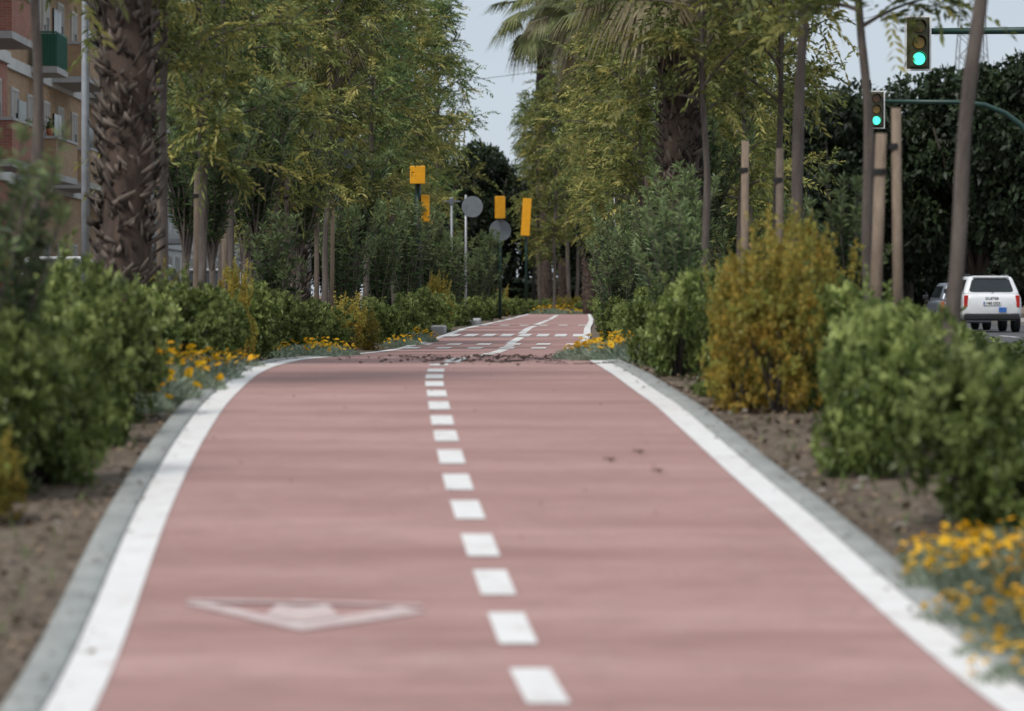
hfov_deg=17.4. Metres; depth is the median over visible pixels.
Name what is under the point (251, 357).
flower clump
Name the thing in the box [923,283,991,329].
car
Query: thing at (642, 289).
shrub
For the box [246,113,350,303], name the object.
tall shrub
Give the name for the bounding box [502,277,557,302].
broad tree
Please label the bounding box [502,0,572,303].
palm tree
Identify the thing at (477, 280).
tall shrub
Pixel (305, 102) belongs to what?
young tree
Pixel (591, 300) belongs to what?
shrub
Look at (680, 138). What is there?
palm tree
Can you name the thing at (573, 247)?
broad tree
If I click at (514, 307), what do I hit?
shrub
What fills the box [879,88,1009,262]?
broad tree
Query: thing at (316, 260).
tree stake
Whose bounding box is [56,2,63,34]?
window
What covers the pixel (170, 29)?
young tree
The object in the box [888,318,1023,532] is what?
shrub
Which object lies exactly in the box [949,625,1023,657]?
flower clump
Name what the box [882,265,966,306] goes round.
broad tree
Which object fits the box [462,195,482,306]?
road sign
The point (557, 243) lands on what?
young tree
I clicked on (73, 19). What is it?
window
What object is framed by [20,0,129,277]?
young tree
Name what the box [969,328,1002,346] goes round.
shrub
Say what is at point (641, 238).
tall shrub
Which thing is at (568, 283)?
young tree
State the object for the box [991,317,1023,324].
pavement
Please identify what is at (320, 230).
tall shrub
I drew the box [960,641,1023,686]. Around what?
flower clump
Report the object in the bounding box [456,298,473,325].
shrub
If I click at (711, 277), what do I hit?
shrub
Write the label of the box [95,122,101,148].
window
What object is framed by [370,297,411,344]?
shrub
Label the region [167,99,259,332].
tall shrub
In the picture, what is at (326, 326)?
shrub
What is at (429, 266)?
tall shrub
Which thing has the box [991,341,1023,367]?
shrub
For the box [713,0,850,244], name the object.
young tree
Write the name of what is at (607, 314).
shrub
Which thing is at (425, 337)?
flower clump
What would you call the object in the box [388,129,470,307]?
broad tree
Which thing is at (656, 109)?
young tree
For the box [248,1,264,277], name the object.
young tree
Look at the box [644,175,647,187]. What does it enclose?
tree stake
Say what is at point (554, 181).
young tree
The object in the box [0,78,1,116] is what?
window
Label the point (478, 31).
sky
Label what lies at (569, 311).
flower clump
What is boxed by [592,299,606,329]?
shrub
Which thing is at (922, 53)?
traffic light
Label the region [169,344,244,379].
flower clump
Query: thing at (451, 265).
tall shrub
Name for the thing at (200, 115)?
young tree
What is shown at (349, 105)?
young tree
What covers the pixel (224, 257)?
tree stake
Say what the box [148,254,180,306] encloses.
shrub
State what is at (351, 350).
flower clump
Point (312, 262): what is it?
broad tree
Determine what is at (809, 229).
shrub
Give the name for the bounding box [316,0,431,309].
young tree
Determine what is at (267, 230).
young tree
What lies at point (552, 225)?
young tree
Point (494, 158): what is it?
broad tree
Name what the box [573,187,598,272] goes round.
broad tree
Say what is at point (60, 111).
window
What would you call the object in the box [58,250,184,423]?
shrub
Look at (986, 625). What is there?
flower clump
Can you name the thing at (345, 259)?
tall shrub
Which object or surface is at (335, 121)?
young tree
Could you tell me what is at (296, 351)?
flower clump
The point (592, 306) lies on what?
shrub
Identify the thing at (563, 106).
young tree
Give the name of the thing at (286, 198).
tree stake
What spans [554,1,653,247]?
young tree
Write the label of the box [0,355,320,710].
kerb
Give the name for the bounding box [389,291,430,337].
shrub
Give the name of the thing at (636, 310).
shrub
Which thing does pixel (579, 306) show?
shrub
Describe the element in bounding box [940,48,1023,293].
broad tree
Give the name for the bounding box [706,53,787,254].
young tree
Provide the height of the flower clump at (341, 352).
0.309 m
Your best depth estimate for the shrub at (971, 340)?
23.88 m
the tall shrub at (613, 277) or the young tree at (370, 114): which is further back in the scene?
the young tree at (370, 114)
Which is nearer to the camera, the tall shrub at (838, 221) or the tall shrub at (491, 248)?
the tall shrub at (838, 221)
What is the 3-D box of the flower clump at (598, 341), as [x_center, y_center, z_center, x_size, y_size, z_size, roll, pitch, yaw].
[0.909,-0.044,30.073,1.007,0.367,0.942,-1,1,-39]
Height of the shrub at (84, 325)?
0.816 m
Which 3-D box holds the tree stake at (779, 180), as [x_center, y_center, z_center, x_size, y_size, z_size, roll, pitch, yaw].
[1.971,-0.659,24.792,0.074,1.740,0.066,0,1,0]
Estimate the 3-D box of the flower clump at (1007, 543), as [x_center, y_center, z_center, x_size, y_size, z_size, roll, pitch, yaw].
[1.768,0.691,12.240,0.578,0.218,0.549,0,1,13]
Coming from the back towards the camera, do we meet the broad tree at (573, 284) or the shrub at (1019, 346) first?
the broad tree at (573, 284)
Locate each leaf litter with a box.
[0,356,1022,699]
[185,356,856,704]
[262,353,614,365]
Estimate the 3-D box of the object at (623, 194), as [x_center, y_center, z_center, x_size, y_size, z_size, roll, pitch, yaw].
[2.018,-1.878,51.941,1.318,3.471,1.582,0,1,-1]
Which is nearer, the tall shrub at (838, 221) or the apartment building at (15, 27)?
the tall shrub at (838, 221)
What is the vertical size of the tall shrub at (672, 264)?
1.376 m
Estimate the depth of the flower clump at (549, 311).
154.82 m
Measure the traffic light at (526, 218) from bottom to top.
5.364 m
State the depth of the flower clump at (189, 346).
21.73 m
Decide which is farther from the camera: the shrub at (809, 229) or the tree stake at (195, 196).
the tree stake at (195, 196)
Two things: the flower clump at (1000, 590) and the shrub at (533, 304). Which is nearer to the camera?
the flower clump at (1000, 590)
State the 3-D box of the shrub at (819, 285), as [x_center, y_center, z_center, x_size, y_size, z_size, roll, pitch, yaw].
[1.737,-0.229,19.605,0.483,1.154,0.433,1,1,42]
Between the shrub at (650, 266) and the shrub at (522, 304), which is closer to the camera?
the shrub at (650, 266)
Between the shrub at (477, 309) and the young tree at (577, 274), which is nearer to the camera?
the shrub at (477, 309)
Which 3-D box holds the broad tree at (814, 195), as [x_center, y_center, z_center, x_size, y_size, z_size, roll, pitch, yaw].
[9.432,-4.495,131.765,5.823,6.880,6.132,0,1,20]
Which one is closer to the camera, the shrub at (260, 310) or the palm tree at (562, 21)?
the shrub at (260, 310)
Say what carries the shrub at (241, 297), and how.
on the ground at (12, 663)
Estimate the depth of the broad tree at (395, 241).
137.54 m
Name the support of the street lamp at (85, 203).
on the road
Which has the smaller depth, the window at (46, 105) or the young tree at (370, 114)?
the young tree at (370, 114)
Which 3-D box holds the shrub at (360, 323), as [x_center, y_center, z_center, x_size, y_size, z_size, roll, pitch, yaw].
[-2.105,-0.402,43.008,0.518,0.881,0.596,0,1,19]
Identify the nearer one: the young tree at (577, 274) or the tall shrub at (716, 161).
the tall shrub at (716, 161)
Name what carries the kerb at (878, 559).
on the ground at (12, 663)
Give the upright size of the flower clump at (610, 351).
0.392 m
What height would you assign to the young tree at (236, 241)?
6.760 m
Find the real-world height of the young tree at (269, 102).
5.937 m
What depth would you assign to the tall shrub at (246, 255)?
44.93 m
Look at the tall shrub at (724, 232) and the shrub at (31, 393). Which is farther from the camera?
the tall shrub at (724, 232)
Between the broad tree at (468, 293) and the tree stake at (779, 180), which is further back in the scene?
the broad tree at (468, 293)
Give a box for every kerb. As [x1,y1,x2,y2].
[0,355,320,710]
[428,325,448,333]
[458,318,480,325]
[607,359,1023,688]
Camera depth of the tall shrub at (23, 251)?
14.17 m
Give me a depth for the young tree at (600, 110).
47.74 m
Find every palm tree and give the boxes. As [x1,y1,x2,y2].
[84,0,169,302]
[217,0,396,305]
[479,0,579,301]
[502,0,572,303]
[517,0,596,313]
[531,0,654,295]
[563,0,812,282]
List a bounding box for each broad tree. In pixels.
[253,210,344,274]
[311,191,406,293]
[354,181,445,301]
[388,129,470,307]
[400,176,477,284]
[448,160,521,277]
[454,138,536,289]
[459,281,508,304]
[502,237,536,280]
[502,277,536,300]
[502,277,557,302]
[527,152,582,278]
[552,277,599,299]
[555,190,599,287]
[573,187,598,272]
[751,76,939,266]
[762,157,830,265]
[809,94,969,302]
[849,61,1020,275]
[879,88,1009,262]
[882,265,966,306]
[920,264,1023,306]
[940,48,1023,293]
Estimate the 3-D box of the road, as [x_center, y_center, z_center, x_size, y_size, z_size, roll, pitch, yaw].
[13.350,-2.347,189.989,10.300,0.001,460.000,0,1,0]
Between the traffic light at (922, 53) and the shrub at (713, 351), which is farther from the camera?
the traffic light at (922, 53)
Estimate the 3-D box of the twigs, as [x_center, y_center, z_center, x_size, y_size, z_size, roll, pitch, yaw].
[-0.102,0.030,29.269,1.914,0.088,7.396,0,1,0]
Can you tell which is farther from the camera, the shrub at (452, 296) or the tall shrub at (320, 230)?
the shrub at (452, 296)
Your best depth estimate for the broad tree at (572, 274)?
214.02 m
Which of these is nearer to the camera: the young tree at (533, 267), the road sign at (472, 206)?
the road sign at (472, 206)
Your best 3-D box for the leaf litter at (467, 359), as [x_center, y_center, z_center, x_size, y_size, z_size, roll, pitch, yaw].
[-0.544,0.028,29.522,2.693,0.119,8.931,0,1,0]
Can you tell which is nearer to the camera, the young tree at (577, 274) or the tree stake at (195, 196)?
the tree stake at (195, 196)
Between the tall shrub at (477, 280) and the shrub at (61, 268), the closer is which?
the shrub at (61, 268)
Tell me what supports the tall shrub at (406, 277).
on the ground at (12, 663)
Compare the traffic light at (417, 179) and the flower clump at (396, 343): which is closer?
the flower clump at (396, 343)
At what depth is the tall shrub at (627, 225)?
45.90 m
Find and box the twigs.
[399,355,612,363]
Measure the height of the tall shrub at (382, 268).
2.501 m
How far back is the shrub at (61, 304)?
16.87 m
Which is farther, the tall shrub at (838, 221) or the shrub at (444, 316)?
the shrub at (444, 316)
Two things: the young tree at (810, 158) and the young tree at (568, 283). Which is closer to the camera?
the young tree at (810, 158)
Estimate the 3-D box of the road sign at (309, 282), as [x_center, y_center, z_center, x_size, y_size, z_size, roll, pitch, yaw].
[-3.143,-1.887,51.966,0.597,3.446,0.074,0,1,0]
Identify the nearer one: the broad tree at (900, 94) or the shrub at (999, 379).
the shrub at (999, 379)
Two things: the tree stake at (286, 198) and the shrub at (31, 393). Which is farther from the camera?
the tree stake at (286, 198)
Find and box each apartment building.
[0,0,31,247]
[7,0,103,261]
[150,12,239,278]
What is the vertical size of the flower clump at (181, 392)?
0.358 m
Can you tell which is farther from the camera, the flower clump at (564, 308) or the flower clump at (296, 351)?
the flower clump at (564, 308)
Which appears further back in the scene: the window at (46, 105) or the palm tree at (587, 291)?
the palm tree at (587, 291)
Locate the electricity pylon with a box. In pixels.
[955,0,988,68]
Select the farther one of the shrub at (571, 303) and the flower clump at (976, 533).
the shrub at (571, 303)
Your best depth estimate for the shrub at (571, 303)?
161.80 m
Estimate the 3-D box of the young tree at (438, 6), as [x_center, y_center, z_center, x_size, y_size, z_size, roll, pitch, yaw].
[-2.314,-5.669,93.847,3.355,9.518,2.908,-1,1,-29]
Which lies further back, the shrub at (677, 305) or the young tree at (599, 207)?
the young tree at (599, 207)
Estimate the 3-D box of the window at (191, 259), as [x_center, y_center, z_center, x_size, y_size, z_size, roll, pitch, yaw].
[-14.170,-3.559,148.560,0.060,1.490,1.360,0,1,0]
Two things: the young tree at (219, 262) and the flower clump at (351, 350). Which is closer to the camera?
the flower clump at (351, 350)
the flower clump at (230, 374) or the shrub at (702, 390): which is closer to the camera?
the shrub at (702, 390)
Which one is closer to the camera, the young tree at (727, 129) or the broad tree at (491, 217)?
the young tree at (727, 129)
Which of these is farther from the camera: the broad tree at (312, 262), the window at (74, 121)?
the broad tree at (312, 262)
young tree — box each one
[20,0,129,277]
[45,0,244,282]
[71,0,340,294]
[82,0,300,281]
[152,0,347,289]
[159,0,252,283]
[169,0,356,274]
[192,0,316,278]
[215,0,369,263]
[229,0,403,306]
[237,12,273,260]
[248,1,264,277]
[265,3,365,233]
[271,0,444,241]
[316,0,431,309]
[319,0,434,318]
[336,0,448,304]
[352,0,476,240]
[377,0,478,247]
[395,0,500,269]
[404,0,504,270]
[505,60,581,308]
[505,71,575,269]
[505,88,578,304]
[506,90,563,300]
[519,89,580,296]
[524,19,581,307]
[527,36,628,268]
[531,0,658,232]
[536,4,652,241]
[542,37,598,254]
[543,0,751,231]
[545,84,598,294]
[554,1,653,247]
[557,27,591,223]
[558,10,734,283]
[581,0,793,283]
[604,42,726,197]
[636,0,858,241]
[648,37,831,273]
[698,1,857,284]
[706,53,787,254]
[709,89,787,270]
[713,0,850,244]
[715,28,846,257]
[740,0,1017,304]
[941,0,987,347]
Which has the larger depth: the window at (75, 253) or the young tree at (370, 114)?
the window at (75, 253)
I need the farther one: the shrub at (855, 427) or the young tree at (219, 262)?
the young tree at (219, 262)
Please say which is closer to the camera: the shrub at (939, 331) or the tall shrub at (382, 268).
the shrub at (939, 331)
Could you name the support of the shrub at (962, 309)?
on the ground at (12, 663)
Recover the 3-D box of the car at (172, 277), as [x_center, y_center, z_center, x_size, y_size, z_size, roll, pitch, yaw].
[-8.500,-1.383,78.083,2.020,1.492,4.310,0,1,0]
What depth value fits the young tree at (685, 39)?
30.86 m
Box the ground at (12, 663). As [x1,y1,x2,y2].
[0,295,1023,706]
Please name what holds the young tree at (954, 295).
on the ground at (12, 663)
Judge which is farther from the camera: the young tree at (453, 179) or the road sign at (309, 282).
the young tree at (453, 179)
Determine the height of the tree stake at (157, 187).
1.778 m
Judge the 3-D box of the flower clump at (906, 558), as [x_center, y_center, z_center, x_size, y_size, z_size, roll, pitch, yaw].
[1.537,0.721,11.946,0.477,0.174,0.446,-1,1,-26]
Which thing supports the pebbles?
on the ground at (12, 663)
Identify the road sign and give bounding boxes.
[307,125,324,296]
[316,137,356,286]
[443,197,459,248]
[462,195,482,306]
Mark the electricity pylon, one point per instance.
(959, 55)
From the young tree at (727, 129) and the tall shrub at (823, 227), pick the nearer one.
the tall shrub at (823, 227)
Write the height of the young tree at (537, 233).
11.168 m
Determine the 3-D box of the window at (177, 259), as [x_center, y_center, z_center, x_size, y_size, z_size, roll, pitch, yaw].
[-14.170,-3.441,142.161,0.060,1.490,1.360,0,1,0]
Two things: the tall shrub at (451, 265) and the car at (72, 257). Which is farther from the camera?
the tall shrub at (451, 265)
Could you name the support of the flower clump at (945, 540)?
on the ground at (12, 663)
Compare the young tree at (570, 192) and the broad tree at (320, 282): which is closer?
the broad tree at (320, 282)
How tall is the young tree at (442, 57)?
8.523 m
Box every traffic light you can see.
[410,166,429,292]
[489,196,510,318]
[521,198,531,312]
[871,91,1023,132]
[905,15,1023,70]
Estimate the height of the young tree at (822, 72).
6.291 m
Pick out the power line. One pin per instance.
(532, 72)
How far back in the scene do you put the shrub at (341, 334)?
40.93 m
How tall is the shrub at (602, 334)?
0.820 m
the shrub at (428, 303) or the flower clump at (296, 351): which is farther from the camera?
the shrub at (428, 303)
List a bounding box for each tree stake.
[155,160,159,282]
[192,171,198,288]
[221,193,227,292]
[283,178,288,293]
[314,200,318,305]
[330,194,334,312]
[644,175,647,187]
[739,141,748,277]
[774,148,783,251]
[870,133,886,307]
[888,108,902,311]
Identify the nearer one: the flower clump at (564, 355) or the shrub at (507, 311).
the flower clump at (564, 355)
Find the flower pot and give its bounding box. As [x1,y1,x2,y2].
[44,116,54,135]
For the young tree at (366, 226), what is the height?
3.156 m
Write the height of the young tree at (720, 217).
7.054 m
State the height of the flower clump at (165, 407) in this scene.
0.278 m
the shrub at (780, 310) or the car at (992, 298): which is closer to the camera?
the shrub at (780, 310)
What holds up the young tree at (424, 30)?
on the ground at (12, 663)
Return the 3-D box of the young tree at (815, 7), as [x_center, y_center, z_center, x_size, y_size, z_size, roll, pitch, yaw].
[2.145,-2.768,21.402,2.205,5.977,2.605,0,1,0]
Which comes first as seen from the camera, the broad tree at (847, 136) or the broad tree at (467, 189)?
the broad tree at (847, 136)
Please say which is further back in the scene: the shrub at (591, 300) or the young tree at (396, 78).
the shrub at (591, 300)
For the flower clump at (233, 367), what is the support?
on the ground at (12, 663)
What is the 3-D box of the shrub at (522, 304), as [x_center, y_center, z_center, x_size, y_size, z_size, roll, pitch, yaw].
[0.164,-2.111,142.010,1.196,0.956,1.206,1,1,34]
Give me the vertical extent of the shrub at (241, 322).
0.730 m
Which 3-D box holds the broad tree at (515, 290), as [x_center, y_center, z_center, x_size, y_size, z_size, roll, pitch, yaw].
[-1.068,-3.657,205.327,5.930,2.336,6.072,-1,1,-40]
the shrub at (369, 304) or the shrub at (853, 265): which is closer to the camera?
the shrub at (853, 265)
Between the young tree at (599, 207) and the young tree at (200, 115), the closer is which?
the young tree at (200, 115)
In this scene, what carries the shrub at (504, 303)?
on the ground at (12, 663)
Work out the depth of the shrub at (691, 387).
20.78 m
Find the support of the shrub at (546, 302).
on the ground at (12, 663)
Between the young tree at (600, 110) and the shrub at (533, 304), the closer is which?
the young tree at (600, 110)
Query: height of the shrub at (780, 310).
1.199 m
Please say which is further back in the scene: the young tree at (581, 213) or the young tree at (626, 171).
the young tree at (581, 213)
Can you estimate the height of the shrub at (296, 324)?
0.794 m
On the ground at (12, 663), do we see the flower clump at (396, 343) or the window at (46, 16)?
the flower clump at (396, 343)
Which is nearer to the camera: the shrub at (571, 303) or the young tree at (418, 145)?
the young tree at (418, 145)
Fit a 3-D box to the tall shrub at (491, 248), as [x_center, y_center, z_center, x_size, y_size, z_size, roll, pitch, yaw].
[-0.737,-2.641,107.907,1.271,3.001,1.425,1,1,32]
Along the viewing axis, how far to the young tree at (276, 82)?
37.62 m
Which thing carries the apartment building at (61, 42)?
on the ground at (12, 663)
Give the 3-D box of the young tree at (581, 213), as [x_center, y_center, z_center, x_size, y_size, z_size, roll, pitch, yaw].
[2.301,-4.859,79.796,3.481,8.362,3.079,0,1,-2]
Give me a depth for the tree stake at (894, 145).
20.46 m
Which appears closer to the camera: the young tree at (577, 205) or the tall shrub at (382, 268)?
the tall shrub at (382, 268)
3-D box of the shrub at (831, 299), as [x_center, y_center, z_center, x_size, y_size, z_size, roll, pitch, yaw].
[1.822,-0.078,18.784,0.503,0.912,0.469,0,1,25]
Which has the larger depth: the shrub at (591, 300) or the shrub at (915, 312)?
the shrub at (591, 300)
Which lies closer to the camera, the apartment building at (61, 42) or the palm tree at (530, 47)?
the apartment building at (61, 42)
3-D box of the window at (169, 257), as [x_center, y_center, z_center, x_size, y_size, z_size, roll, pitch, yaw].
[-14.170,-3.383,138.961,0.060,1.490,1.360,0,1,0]
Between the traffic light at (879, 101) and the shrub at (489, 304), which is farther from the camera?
the shrub at (489, 304)
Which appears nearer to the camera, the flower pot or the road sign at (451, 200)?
the road sign at (451, 200)
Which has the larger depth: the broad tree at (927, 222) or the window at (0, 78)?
the broad tree at (927, 222)
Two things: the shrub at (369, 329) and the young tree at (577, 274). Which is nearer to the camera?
the shrub at (369, 329)
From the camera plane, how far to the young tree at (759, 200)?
43.86 m
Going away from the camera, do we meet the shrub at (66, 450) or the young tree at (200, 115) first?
the shrub at (66, 450)
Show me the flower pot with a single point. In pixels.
(49, 131)
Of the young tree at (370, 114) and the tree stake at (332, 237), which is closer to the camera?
the tree stake at (332, 237)
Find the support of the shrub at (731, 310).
on the ground at (12, 663)
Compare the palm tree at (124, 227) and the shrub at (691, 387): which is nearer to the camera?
the shrub at (691, 387)
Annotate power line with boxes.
[444,2,949,82]
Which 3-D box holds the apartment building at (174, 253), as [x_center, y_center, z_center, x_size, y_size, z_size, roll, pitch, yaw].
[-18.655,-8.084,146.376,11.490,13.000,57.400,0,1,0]
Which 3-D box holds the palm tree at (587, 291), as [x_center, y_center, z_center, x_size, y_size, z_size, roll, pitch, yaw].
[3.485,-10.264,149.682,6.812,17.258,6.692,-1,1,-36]
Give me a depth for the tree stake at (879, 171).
20.46 m
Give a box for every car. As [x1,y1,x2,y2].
[26,256,93,276]
[151,265,192,288]
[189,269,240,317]
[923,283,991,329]
[944,274,1020,331]
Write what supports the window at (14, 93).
in the apartment building at (61, 42)
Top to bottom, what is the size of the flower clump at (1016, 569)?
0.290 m
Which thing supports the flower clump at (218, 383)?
on the ground at (12, 663)
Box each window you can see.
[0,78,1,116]
[10,87,18,117]
[26,94,32,121]
[42,0,49,33]
[43,100,49,135]
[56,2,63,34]
[57,106,63,136]
[70,10,77,40]
[70,112,77,146]
[71,244,77,255]
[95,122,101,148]
[168,256,171,264]
[175,257,179,276]
[190,258,192,268]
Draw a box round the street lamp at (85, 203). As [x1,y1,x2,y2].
[81,1,89,281]
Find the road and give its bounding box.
[966,323,1023,349]
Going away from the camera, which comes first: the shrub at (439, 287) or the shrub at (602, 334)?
the shrub at (602, 334)
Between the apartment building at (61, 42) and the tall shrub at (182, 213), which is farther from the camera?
the apartment building at (61, 42)
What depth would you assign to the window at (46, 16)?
100.49 m
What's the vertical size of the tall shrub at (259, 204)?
3.156 m
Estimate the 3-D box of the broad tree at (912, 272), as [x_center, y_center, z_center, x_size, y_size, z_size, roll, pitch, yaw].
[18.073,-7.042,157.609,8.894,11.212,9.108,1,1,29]
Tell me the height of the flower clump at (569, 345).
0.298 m
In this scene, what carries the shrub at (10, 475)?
on the ground at (12, 663)
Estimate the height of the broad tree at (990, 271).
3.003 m
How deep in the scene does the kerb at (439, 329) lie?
63.50 m
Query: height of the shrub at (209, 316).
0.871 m
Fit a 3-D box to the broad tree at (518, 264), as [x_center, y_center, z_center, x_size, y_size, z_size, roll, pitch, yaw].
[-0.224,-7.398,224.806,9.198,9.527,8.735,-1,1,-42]
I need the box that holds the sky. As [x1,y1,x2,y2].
[240,0,1023,294]
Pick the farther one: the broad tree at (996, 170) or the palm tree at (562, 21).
the broad tree at (996, 170)
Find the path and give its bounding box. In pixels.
[43,314,1023,710]
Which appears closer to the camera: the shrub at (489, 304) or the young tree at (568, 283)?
the shrub at (489, 304)
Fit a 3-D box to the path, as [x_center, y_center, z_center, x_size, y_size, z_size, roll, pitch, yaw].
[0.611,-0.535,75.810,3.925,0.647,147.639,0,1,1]
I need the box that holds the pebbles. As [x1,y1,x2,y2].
[0,377,948,671]
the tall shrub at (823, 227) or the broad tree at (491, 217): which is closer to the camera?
the tall shrub at (823, 227)
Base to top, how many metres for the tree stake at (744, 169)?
1.906 m
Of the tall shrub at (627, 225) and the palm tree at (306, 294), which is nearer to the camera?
the tall shrub at (627, 225)
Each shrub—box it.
[0,118,73,398]
[0,302,76,500]
[0,425,29,521]
[5,257,77,330]
[6,313,122,486]
[30,228,118,308]
[42,293,142,447]
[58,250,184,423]
[125,271,185,349]
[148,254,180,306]
[150,262,237,364]
[153,83,234,345]
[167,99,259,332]
[190,286,250,357]
[215,74,309,280]
[216,256,259,358]
[218,100,274,283]
[239,208,309,332]
[242,278,283,359]
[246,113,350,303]
[262,287,316,356]
[299,299,333,344]
[304,296,356,345]
[312,131,368,302]
[319,197,381,312]
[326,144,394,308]
[331,290,368,350]
[343,198,409,308]
[348,302,383,349]
[360,294,388,340]
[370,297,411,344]
[381,192,443,303]
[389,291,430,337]
[406,285,440,333]
[410,202,458,293]
[421,291,458,331]
[428,270,454,318]
[436,229,475,326]
[445,288,462,326]
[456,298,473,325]
[461,292,486,320]
[463,247,499,304]
[473,227,510,318]
[481,295,497,320]
[493,285,509,316]
[493,289,509,317]
[504,294,520,316]
[510,295,529,314]
[519,298,541,314]
[535,298,552,307]
[550,296,571,307]
[563,294,581,310]
[573,301,582,312]
[585,224,627,301]
[585,228,639,316]
[586,295,595,312]
[589,200,640,299]
[591,299,600,318]
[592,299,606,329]
[595,296,633,341]
[596,294,625,341]
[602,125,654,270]
[605,288,649,338]
[612,273,659,339]
[615,285,664,366]
[627,186,660,287]
[631,194,706,336]
[636,266,713,376]
[639,159,720,277]
[647,260,703,303]
[648,114,758,249]
[678,249,731,364]
[688,380,704,389]
[692,383,738,396]
[696,258,742,403]
[705,238,795,413]
[709,169,772,281]
[731,211,827,413]
[750,198,832,357]
[752,190,812,279]
[774,218,840,403]
[790,167,891,291]
[798,260,879,412]
[803,221,848,263]
[809,295,939,479]
[817,230,865,345]
[860,277,934,402]
[865,301,970,451]
[883,297,976,361]
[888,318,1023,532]
[939,355,1023,530]
[965,337,1023,370]
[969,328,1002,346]
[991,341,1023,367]
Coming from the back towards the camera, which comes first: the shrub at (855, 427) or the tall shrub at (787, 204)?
the tall shrub at (787, 204)
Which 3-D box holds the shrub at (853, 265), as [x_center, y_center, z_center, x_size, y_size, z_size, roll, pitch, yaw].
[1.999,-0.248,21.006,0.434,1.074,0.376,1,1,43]
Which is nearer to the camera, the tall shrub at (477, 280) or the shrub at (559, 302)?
the tall shrub at (477, 280)
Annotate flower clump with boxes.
[133,382,177,415]
[136,367,210,406]
[149,348,228,391]
[155,338,224,381]
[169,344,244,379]
[181,349,252,370]
[209,347,267,366]
[268,337,338,358]
[307,336,354,355]
[316,339,363,354]
[380,334,425,347]
[405,326,437,342]
[529,304,565,313]
[544,305,571,311]
[550,334,625,359]
[560,338,586,353]
[561,307,582,313]
[564,330,643,364]
[574,330,639,353]
[894,534,997,569]
[894,545,1023,604]
[909,529,1023,595]
[911,519,1022,557]
[911,580,1023,635]
[924,535,1023,605]
[932,589,1023,643]
[934,517,1023,558]
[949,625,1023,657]
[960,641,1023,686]
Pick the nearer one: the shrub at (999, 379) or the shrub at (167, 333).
the shrub at (999, 379)
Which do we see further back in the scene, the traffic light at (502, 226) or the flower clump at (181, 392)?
the traffic light at (502, 226)
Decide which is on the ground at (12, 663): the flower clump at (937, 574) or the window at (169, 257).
the flower clump at (937, 574)
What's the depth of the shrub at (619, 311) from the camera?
31.48 m
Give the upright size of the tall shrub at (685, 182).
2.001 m
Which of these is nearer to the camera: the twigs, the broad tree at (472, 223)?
the twigs
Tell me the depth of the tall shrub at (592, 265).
54.91 m
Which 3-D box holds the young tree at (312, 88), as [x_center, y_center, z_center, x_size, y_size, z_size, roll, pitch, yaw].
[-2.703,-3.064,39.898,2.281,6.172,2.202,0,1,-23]

